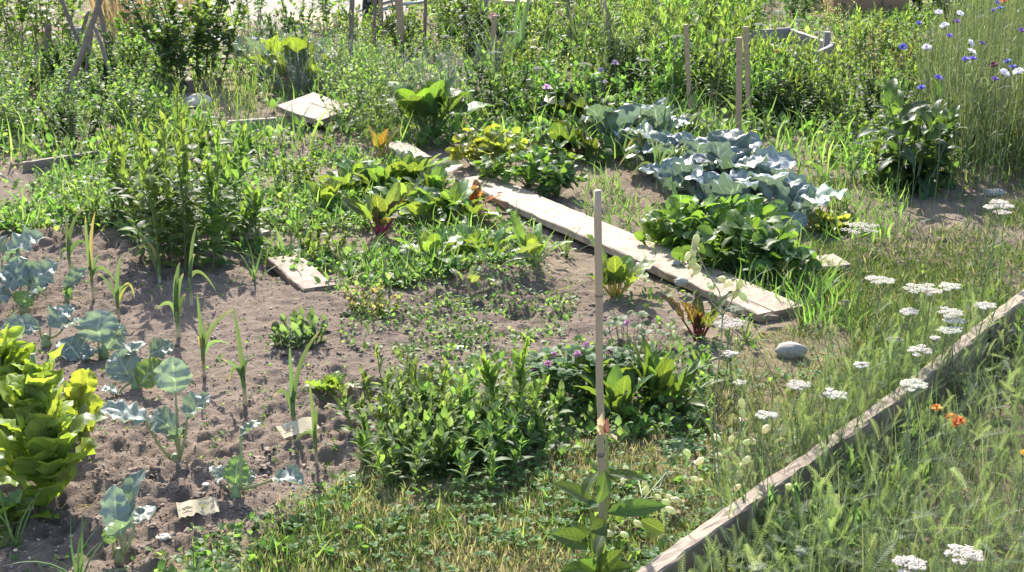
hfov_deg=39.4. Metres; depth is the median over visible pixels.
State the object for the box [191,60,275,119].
feathery grass
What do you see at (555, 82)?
bushy herb
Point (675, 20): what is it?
slim herb
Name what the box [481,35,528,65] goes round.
bushy herb
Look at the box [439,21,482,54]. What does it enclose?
bushy herb
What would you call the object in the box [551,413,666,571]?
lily
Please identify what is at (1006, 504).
yarrow plant
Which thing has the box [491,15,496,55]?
wooden stake
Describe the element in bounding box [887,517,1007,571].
yarrow plant
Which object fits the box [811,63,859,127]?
tall herb
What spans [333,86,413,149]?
airy herb
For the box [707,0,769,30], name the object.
tall herb
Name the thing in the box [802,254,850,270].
straw board
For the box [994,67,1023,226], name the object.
cornflower
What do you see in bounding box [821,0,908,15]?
planter box
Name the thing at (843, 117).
dark bush
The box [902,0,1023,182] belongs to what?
cornflower
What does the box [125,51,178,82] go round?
bushy herb
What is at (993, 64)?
cornflower
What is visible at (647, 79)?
slim herb
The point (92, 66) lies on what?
pea plant
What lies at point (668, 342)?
bladder campion
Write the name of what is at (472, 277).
bean seedling
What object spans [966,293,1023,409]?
yarrow plant
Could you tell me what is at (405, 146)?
timber beam
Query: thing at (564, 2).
broad herb
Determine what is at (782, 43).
tall herb
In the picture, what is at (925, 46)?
cornflower
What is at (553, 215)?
plank
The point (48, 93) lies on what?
pea plant
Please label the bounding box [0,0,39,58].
raspberry cane
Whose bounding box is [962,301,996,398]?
yarrow
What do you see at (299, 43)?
rhubarb
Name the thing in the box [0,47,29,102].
pea plant
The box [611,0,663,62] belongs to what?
tall herb
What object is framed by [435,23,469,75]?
dead stalk
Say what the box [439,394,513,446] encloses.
vetch
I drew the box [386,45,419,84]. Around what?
dead stalk
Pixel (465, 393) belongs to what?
vetch
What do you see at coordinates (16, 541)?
grass tuft
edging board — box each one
[22,150,100,171]
[160,78,223,92]
[227,116,312,130]
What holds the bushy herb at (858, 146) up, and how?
on the ground at (106, 244)
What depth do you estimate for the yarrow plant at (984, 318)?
4.41 m
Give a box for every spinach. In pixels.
[316,154,382,178]
[318,166,373,190]
[344,164,410,188]
[358,149,462,185]
[367,176,440,203]
[397,191,463,222]
[402,166,471,191]
[408,179,494,222]
[437,198,502,224]
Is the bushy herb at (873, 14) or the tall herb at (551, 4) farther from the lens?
the bushy herb at (873, 14)
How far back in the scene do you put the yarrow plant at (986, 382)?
3.98 m
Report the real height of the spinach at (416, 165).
0.188 m
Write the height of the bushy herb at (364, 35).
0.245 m
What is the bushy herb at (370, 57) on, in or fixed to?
on the ground at (106, 244)
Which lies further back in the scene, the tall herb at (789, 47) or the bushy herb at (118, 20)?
the bushy herb at (118, 20)
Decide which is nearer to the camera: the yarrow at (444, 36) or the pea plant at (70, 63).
the yarrow at (444, 36)
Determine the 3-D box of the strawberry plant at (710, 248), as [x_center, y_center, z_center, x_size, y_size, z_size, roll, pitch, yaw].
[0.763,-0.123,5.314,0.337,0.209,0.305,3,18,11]
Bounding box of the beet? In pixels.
[660,291,731,341]
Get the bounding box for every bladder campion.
[607,400,718,537]
[648,330,678,358]
[684,233,748,513]
[714,397,755,492]
[760,424,792,548]
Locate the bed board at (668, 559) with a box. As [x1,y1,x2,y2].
[637,289,1023,571]
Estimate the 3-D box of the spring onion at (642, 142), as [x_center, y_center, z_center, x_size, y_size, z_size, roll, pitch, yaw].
[0.578,-0.652,6.802,0.138,0.272,0.051,-2,18,-5]
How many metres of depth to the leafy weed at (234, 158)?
6.00 m
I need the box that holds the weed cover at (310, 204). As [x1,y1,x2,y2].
[0,0,1023,571]
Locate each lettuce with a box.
[0,323,63,437]
[0,343,107,506]
[60,368,103,443]
[304,370,358,396]
[463,179,506,204]
[804,208,864,236]
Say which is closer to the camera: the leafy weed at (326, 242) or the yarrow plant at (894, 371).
the yarrow plant at (894, 371)
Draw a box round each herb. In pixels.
[1,53,48,103]
[38,21,126,92]
[85,38,152,97]
[100,82,167,130]
[102,128,150,157]
[106,46,172,91]
[110,75,156,114]
[114,0,179,36]
[115,21,169,71]
[121,19,155,55]
[123,32,159,58]
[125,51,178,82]
[129,18,158,49]
[136,85,185,119]
[137,100,183,138]
[137,123,171,151]
[163,101,224,137]
[233,47,267,77]
[239,50,285,87]
[239,129,262,148]
[243,35,343,98]
[252,136,287,161]
[257,6,314,38]
[259,9,372,77]
[268,24,308,39]
[268,27,368,95]
[290,28,347,58]
[307,133,334,155]
[310,35,406,99]
[312,46,410,134]
[316,37,417,114]
[318,36,392,93]
[320,60,423,134]
[321,0,378,36]
[326,34,425,125]
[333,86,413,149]
[334,25,381,51]
[335,12,386,46]
[341,43,383,70]
[348,42,403,84]
[354,37,399,66]
[367,25,417,59]
[369,12,415,52]
[388,2,428,32]
[392,24,438,54]
[394,23,427,46]
[406,31,449,63]
[421,0,486,43]
[436,11,468,29]
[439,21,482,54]
[444,16,497,45]
[449,0,464,28]
[449,0,512,55]
[450,5,488,39]
[453,31,489,60]
[460,0,489,18]
[469,0,506,11]
[469,63,542,112]
[476,0,544,50]
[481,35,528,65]
[482,42,565,101]
[485,59,567,124]
[486,31,551,83]
[487,0,525,39]
[495,1,550,43]
[499,16,555,58]
[503,42,556,74]
[509,11,594,83]
[521,0,558,45]
[528,56,606,120]
[530,0,572,62]
[533,0,570,39]
[534,26,592,65]
[559,0,589,26]
[561,2,619,48]
[566,38,618,70]
[568,0,648,69]
[570,0,586,31]
[570,40,623,75]
[571,54,621,97]
[572,0,621,42]
[574,0,626,66]
[578,62,645,109]
[583,0,633,34]
[583,0,663,104]
[588,0,668,82]
[590,0,639,35]
[594,33,668,99]
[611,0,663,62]
[612,24,663,95]
[619,0,694,47]
[628,28,693,105]
[633,0,689,39]
[638,0,713,82]
[638,5,697,78]
[642,11,720,96]
[664,0,740,47]
[667,0,713,36]
[669,0,750,77]
[679,46,730,99]
[686,0,718,35]
[689,0,731,25]
[689,31,735,95]
[692,0,738,30]
[692,3,748,56]
[702,30,763,108]
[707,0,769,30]
[711,0,765,43]
[713,2,762,46]
[720,25,772,103]
[720,42,761,94]
[720,48,773,110]
[726,47,788,124]
[727,26,764,84]
[754,26,790,83]
[754,32,820,99]
[755,0,779,17]
[756,20,812,101]
[776,60,815,118]
[781,38,815,76]
[782,0,818,13]
[783,0,811,19]
[796,16,821,31]
[799,0,819,7]
[806,40,859,100]
[806,52,850,116]
[810,38,849,96]
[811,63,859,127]
[815,104,882,149]
[818,12,835,27]
[830,12,873,38]
[831,24,871,54]
[831,126,882,169]
[836,14,875,48]
[839,55,877,81]
[847,33,883,62]
[848,1,915,77]
[851,62,904,95]
[851,72,919,125]
[855,43,902,76]
[860,10,891,35]
[866,109,893,137]
[871,17,930,50]
[871,89,914,110]
[875,31,920,60]
[880,15,914,38]
[880,16,908,36]
[886,43,931,87]
[891,10,938,47]
[894,5,928,28]
[895,40,923,68]
[906,1,943,24]
[910,0,962,23]
[913,8,938,25]
[930,12,956,33]
[939,7,958,22]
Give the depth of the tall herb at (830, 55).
8.73 m
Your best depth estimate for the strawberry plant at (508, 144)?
6.91 m
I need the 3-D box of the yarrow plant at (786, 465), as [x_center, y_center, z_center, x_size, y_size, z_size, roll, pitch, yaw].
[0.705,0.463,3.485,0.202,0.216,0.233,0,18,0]
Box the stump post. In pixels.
[43,24,51,62]
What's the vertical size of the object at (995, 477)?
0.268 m
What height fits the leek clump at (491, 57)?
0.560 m
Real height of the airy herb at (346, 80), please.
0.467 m
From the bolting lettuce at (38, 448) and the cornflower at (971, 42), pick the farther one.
the cornflower at (971, 42)
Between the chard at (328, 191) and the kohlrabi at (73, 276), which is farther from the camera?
the chard at (328, 191)
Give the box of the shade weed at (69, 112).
[26,92,105,148]
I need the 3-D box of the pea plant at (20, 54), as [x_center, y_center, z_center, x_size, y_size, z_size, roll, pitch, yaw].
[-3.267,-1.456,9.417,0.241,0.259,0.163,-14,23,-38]
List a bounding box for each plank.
[275,92,355,126]
[455,175,802,322]
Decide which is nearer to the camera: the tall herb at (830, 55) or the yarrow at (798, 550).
the yarrow at (798, 550)
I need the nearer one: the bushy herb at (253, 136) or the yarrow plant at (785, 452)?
the yarrow plant at (785, 452)
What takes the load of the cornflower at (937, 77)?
on the ground at (106, 244)
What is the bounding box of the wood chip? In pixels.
[763,313,778,319]
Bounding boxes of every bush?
[118,0,249,86]
[456,58,535,119]
[512,88,559,126]
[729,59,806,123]
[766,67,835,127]
[813,95,863,140]
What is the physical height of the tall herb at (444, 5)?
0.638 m
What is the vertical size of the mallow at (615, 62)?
0.391 m
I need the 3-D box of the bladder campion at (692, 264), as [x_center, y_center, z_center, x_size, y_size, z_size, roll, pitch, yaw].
[0.494,0.232,3.223,0.137,0.693,0.235,-9,20,-25]
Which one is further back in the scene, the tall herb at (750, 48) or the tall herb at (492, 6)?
the tall herb at (492, 6)
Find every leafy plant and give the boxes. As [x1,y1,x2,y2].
[738,464,861,571]
[765,479,884,571]
[816,425,933,527]
[980,305,1023,374]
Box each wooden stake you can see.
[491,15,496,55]
[683,24,692,114]
[735,37,742,130]
[743,26,750,127]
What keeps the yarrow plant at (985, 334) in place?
on the ground at (106, 244)
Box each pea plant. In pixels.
[0,38,51,94]
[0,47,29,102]
[0,65,24,118]
[0,68,36,131]
[0,89,47,142]
[1,43,33,73]
[12,68,44,102]
[36,73,73,113]
[41,76,84,125]
[44,30,93,74]
[45,49,86,93]
[45,95,86,138]
[53,53,104,108]
[53,58,91,94]
[81,67,152,129]
[92,31,128,71]
[93,45,125,86]
[107,56,151,109]
[109,48,154,92]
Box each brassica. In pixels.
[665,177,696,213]
[735,194,807,232]
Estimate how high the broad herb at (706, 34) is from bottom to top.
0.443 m
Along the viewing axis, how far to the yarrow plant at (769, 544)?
3.11 m
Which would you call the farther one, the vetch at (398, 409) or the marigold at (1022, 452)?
the vetch at (398, 409)
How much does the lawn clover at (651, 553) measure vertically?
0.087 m
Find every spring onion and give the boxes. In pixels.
[618,123,647,175]
[629,139,674,189]
[644,144,689,175]
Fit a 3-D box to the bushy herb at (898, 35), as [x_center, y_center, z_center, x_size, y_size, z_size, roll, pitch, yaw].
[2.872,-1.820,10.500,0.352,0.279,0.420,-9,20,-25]
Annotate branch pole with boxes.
[348,0,354,61]
[372,0,376,49]
[422,0,426,50]
[566,0,571,48]
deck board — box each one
[282,12,322,25]
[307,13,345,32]
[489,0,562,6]
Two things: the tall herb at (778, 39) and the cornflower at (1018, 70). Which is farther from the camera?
the tall herb at (778, 39)
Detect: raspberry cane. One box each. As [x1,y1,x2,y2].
[0,0,13,52]
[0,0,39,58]
[2,0,33,29]
[21,0,84,63]
[22,0,61,46]
[27,0,63,28]
[228,0,268,36]
[247,0,267,28]
[275,0,316,39]
[311,0,348,36]
[313,0,344,13]
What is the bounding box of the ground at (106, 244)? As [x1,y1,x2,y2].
[0,0,1023,571]
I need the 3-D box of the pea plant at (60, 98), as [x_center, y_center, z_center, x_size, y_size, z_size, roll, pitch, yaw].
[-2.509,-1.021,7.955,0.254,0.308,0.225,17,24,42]
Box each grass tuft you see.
[0,487,43,571]
[5,507,137,571]
[13,137,40,158]
[45,131,70,154]
[104,208,145,243]
[231,233,283,280]
[242,237,285,266]
[254,165,293,193]
[275,200,328,236]
[281,203,342,240]
[320,236,369,283]
[349,230,387,265]
[379,241,429,277]
[380,265,418,289]
[507,198,526,223]
[530,219,592,258]
[567,201,620,223]
[712,310,777,341]
[776,285,825,326]
[797,255,852,297]
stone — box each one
[184,93,212,107]
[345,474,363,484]
[775,341,806,358]
[837,299,850,308]
[982,188,1004,196]
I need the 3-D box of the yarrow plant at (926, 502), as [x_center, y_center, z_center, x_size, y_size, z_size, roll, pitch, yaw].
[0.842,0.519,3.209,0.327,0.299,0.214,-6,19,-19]
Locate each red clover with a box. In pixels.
[518,341,595,406]
[555,344,643,402]
[603,311,670,353]
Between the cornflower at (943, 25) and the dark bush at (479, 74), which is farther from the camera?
the dark bush at (479, 74)
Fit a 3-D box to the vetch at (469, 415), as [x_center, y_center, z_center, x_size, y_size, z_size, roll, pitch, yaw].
[-0.060,0.400,3.725,0.221,0.198,0.216,-17,24,-42]
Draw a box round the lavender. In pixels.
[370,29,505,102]
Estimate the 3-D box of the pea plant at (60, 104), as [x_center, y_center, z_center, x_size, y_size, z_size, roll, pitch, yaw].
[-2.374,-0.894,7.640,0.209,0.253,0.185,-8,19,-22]
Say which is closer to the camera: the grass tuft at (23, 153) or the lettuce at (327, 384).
the lettuce at (327, 384)
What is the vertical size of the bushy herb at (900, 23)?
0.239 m
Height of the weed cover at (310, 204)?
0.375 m
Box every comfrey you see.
[850,135,924,193]
[857,78,971,199]
[904,80,975,190]
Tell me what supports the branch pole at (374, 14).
on the ground at (106, 244)
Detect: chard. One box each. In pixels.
[304,176,345,204]
[341,182,417,237]
[367,125,399,159]
[510,215,572,265]
[532,119,599,157]
[537,71,617,121]
[585,234,659,297]
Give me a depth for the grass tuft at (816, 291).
5.01 m
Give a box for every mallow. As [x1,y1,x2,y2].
[541,84,550,119]
[612,60,618,99]
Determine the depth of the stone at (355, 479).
3.63 m
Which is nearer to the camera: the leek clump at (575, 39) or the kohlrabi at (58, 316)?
the kohlrabi at (58, 316)
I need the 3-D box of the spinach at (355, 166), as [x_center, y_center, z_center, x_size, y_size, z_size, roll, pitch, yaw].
[-0.717,-0.532,6.654,0.341,0.155,0.333,4,18,11]
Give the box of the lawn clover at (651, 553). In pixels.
[243,185,1023,571]
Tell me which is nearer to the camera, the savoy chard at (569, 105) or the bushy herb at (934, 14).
the savoy chard at (569, 105)
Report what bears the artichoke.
on the ground at (106, 244)
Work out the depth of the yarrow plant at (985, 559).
2.92 m
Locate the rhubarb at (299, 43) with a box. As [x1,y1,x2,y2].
[249,30,358,89]
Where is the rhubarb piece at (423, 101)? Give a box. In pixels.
[386,75,494,138]
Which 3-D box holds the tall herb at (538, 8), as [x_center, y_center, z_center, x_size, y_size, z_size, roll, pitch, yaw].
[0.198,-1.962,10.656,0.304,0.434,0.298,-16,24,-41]
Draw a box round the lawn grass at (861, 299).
[235,169,1023,571]
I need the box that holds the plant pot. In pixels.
[63,26,81,45]
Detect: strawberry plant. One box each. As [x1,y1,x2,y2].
[445,125,500,166]
[470,151,511,178]
[471,123,527,162]
[495,145,550,186]
[534,156,587,197]
[538,139,585,171]
[634,203,713,249]
[657,194,726,246]
[671,224,757,274]
[707,193,774,224]
[713,209,798,262]
[732,224,821,285]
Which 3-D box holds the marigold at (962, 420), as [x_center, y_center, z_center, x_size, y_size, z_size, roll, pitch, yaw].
[1.084,0.430,3.500,0.049,0.247,0.046,4,18,11]
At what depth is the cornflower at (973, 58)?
5.79 m
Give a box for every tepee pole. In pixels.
[59,0,80,47]
[62,0,102,107]
[72,11,89,62]
[81,31,93,98]
[93,23,120,104]
[95,0,112,66]
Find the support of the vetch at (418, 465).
on the ground at (106, 244)
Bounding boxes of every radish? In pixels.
[391,228,465,262]
[438,222,516,254]
[460,227,519,262]
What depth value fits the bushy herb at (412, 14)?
11.43 m
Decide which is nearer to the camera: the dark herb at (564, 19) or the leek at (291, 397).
the leek at (291, 397)
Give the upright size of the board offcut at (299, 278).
0.033 m
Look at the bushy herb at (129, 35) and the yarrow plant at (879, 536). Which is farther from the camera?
the bushy herb at (129, 35)
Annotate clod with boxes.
[339,309,351,316]
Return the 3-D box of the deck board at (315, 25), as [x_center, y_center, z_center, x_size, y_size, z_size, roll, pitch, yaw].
[-1.520,-2.154,11.720,0.292,0.033,0.263,16,46,40]
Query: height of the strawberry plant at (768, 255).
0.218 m
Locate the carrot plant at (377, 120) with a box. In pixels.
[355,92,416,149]
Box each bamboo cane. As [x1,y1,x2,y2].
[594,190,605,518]
[600,0,617,91]
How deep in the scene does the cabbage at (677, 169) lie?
6.29 m
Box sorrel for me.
[269,306,327,349]
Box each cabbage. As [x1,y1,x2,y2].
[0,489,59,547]
[581,103,653,148]
[624,130,707,164]
[627,97,705,132]
[631,123,762,177]
[638,156,707,196]
[662,169,763,215]
[680,130,797,176]
[703,156,808,205]
[733,175,850,214]
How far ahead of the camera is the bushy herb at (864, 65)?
9.26 m
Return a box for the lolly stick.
[467,273,470,294]
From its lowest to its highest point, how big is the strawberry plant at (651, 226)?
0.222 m
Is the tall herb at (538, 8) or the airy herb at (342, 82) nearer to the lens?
the airy herb at (342, 82)
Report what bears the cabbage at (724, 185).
on the ground at (106, 244)
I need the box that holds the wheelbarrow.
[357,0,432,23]
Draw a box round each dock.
[562,361,689,418]
[567,346,646,398]
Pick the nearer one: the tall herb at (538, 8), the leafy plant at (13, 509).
the leafy plant at (13, 509)
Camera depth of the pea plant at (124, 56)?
8.62 m
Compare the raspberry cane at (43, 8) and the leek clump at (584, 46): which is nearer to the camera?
the leek clump at (584, 46)
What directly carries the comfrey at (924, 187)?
on the ground at (106, 244)
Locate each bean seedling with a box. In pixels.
[449,264,497,287]
[480,243,541,269]
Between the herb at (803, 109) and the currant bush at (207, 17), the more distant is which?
the currant bush at (207, 17)
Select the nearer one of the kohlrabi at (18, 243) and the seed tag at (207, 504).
the seed tag at (207, 504)
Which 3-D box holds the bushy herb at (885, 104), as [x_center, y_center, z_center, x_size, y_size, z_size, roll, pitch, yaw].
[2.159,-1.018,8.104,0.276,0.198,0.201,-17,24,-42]
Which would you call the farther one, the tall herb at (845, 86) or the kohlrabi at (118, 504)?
the tall herb at (845, 86)
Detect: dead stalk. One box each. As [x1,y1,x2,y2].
[228,12,281,92]
[300,7,379,95]
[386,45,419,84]
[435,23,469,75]
[472,45,520,86]
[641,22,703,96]
[810,0,855,34]
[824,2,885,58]
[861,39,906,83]
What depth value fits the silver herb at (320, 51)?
8.84 m
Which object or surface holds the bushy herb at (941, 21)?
on the ground at (106, 244)
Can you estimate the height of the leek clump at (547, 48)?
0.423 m
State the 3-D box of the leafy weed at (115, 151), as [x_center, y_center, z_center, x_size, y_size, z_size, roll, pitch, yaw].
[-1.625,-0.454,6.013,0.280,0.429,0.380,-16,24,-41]
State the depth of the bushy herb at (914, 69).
9.10 m
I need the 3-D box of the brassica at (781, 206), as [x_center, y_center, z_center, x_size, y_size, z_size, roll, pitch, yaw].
[1.028,-0.274,5.838,0.363,0.197,0.065,0,18,0]
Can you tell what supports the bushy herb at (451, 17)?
on the ground at (106, 244)
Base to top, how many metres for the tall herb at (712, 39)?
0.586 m
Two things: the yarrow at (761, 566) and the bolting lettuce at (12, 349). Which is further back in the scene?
the bolting lettuce at (12, 349)
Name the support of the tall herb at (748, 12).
on the ground at (106, 244)
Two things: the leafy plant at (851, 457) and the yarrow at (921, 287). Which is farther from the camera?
the yarrow at (921, 287)
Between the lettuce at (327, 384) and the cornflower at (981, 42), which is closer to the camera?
the lettuce at (327, 384)
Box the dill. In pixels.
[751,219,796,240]
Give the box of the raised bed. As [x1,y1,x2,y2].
[749,27,835,74]
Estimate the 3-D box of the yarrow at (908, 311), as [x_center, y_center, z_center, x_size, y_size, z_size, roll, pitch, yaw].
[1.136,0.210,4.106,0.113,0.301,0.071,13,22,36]
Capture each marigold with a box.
[931,403,946,482]
[943,412,956,494]
[945,416,966,495]
[945,418,965,500]
[1005,449,1023,542]
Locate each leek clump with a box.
[463,9,514,88]
[466,0,563,66]
[514,23,569,79]
[541,22,613,86]
[554,0,618,53]
[559,25,655,94]
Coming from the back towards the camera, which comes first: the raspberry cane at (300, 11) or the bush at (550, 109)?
the raspberry cane at (300, 11)
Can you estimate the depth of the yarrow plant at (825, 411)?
3.77 m
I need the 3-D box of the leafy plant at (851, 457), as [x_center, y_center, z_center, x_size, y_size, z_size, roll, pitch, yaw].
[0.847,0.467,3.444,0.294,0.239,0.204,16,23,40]
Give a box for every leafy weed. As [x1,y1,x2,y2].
[61,181,121,232]
[93,123,148,222]
[113,126,195,261]
[116,105,227,275]
[146,77,231,232]
[164,126,249,269]
[172,122,263,218]
[199,184,274,248]
[271,155,318,185]
[294,225,347,261]
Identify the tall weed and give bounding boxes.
[404,355,454,392]
[473,334,549,415]
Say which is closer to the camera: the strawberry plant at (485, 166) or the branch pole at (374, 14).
the strawberry plant at (485, 166)
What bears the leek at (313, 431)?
on the ground at (106, 244)
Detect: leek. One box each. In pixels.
[60,207,84,270]
[85,213,115,300]
[99,254,134,320]
[128,220,161,282]
[157,262,185,338]
[188,222,214,305]
[197,294,231,376]
[223,306,247,405]
[274,331,319,420]
[292,377,317,464]
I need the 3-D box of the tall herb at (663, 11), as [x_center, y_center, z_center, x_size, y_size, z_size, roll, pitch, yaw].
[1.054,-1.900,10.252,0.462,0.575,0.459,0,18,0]
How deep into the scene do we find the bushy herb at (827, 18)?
11.94 m
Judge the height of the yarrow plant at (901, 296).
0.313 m
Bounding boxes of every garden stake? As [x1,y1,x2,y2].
[378,0,383,46]
[395,0,405,58]
[480,0,488,37]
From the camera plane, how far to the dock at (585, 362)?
4.12 m
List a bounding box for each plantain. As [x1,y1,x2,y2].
[622,330,704,404]
[638,359,730,408]
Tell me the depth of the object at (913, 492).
3.34 m
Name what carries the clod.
on the ground at (106, 244)
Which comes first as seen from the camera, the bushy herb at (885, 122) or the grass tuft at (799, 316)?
the grass tuft at (799, 316)
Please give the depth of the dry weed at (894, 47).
9.23 m
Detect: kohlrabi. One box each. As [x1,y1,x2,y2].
[0,225,44,271]
[0,256,57,314]
[0,303,78,347]
[54,310,126,360]
[62,267,87,302]
[99,468,155,566]
[100,356,210,462]
[101,337,173,394]
[209,419,303,497]
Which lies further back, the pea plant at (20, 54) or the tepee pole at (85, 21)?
the tepee pole at (85, 21)
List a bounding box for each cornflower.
[894,43,906,206]
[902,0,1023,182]
[905,84,925,254]
[912,43,931,196]
[915,21,921,109]
[923,74,942,256]
[934,33,952,175]
[935,22,948,99]
[941,56,970,231]
[951,19,959,90]
[951,39,974,185]
[952,10,963,81]
[953,56,976,226]
[965,48,978,213]
[969,41,984,164]
[974,68,1009,253]
[977,76,999,264]
[978,62,998,230]
[990,64,1016,197]
[993,59,1010,222]
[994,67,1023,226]
[996,6,1003,72]
[999,28,1023,170]
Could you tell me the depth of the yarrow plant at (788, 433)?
3.64 m
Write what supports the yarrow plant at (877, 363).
on the ground at (106, 244)
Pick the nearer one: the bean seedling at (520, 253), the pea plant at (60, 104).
the bean seedling at (520, 253)
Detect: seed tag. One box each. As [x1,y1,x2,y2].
[176,496,218,517]
[276,417,319,438]
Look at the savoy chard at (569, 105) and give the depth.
7.99 m
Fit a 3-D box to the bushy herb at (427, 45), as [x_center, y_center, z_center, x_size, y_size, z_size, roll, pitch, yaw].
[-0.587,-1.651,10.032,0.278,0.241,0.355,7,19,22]
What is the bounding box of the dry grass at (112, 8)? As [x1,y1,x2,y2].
[89,0,200,44]
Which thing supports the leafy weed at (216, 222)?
on the ground at (106, 244)
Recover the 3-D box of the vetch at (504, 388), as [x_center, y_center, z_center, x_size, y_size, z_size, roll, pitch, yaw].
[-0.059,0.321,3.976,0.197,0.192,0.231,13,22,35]
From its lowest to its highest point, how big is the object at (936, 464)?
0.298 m
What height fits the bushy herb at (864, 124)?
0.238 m
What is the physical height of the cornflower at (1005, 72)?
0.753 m
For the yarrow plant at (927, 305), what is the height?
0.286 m
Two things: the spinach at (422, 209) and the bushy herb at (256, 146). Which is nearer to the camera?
the spinach at (422, 209)
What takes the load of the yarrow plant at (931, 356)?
on the ground at (106, 244)
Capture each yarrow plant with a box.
[652,492,743,557]
[681,453,793,558]
[687,363,856,482]
[703,492,828,571]
[706,396,811,497]
[707,463,792,549]
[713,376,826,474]
[716,415,800,497]
[730,391,840,496]
[730,398,825,483]
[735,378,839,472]
[736,347,898,460]
[738,496,825,571]
[739,358,902,504]
[755,331,903,461]
[759,452,856,569]
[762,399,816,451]
[764,421,845,501]
[765,401,906,484]
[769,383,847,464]
[777,471,892,571]
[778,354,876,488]
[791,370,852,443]
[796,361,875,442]
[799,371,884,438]
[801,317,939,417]
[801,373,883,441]
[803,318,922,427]
[811,346,919,420]
[811,445,948,570]
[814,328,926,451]
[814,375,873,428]
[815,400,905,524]
[815,459,900,534]
[816,506,904,571]
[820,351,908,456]
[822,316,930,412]
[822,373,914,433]
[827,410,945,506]
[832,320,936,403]
[837,291,937,382]
[838,343,909,403]
[842,302,999,414]
[846,477,963,571]
[847,348,884,382]
[856,326,931,425]
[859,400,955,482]
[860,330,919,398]
[863,294,980,406]
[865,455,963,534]
[868,481,992,571]
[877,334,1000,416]
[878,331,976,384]
[882,312,941,345]
[885,294,977,365]
[886,281,1006,359]
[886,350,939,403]
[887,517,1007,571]
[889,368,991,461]
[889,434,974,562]
[890,488,997,571]
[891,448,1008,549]
[896,329,967,373]
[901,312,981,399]
[905,296,983,367]
[908,301,946,364]
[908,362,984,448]
[913,293,1020,361]
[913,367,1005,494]
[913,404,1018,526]
[919,290,966,356]
[930,308,1012,362]
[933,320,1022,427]
[934,261,1008,335]
[934,301,1011,367]
[935,297,981,353]
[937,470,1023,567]
[937,537,1023,571]
[939,414,1012,476]
[943,304,1023,366]
[947,281,1023,351]
[947,492,1023,571]
[958,296,1014,356]
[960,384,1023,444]
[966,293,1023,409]
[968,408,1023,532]
[971,284,1018,320]
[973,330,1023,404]
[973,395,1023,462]
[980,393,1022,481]
[985,302,1023,373]
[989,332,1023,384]
[991,484,1023,538]
[1009,420,1023,502]
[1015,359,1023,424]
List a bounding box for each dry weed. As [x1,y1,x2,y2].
[344,279,404,318]
[865,23,884,58]
[870,27,902,75]
[891,38,923,83]
[907,32,940,62]
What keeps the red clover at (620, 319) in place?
on the ground at (106, 244)
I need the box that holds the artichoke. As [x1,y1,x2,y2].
[212,31,320,72]
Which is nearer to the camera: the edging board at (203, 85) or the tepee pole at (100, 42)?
the tepee pole at (100, 42)
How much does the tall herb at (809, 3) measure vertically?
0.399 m
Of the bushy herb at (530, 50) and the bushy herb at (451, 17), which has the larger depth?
the bushy herb at (451, 17)
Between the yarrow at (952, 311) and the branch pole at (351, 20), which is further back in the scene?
the branch pole at (351, 20)
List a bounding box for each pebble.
[155,533,169,539]
[671,260,682,265]
[673,276,688,285]
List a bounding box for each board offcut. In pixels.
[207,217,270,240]
[267,254,336,292]
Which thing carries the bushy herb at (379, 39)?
on the ground at (106, 244)
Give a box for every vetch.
[330,365,419,433]
[347,407,433,467]
[356,342,440,405]
[362,409,455,487]
[375,400,473,480]
[381,373,454,428]
[387,373,472,426]
[400,391,487,434]
[413,367,501,416]
[427,401,502,472]
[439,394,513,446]
[444,400,540,469]
[446,423,534,497]
[454,363,532,416]
[470,406,546,462]
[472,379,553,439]
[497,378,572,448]
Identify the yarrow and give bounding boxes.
[439,34,451,145]
[489,51,503,123]
[501,31,519,123]
[524,66,545,152]
[578,62,591,162]
[630,58,650,187]
[665,35,681,128]
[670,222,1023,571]
[708,39,729,130]
[709,350,748,419]
[714,315,744,401]
[727,305,752,381]
[733,379,763,438]
[742,561,776,571]
[744,410,788,485]
[753,23,765,59]
[773,11,786,86]
[775,380,812,453]
[780,533,826,571]
[793,19,805,60]
[805,387,852,436]
[813,31,825,54]
[846,361,869,415]
[864,275,895,387]
[885,336,910,394]
[892,344,938,452]
[892,555,926,571]
[893,307,918,375]
[898,378,934,530]
[900,283,934,378]
[909,288,944,369]
[929,335,946,382]
[931,326,962,414]
[933,316,964,410]
[936,306,963,384]
[938,282,962,379]
[944,544,983,571]
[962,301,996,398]
[975,199,1008,300]
[977,204,1006,305]
[982,209,1011,298]
[990,204,1014,303]
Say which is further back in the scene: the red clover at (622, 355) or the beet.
the beet
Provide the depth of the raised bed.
9.93 m
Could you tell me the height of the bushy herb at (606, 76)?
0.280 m
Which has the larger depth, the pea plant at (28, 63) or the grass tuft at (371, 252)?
the pea plant at (28, 63)
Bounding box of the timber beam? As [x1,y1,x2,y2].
[382,141,432,161]
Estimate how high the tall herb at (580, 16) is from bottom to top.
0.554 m
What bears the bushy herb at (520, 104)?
on the ground at (106, 244)
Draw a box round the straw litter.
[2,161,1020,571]

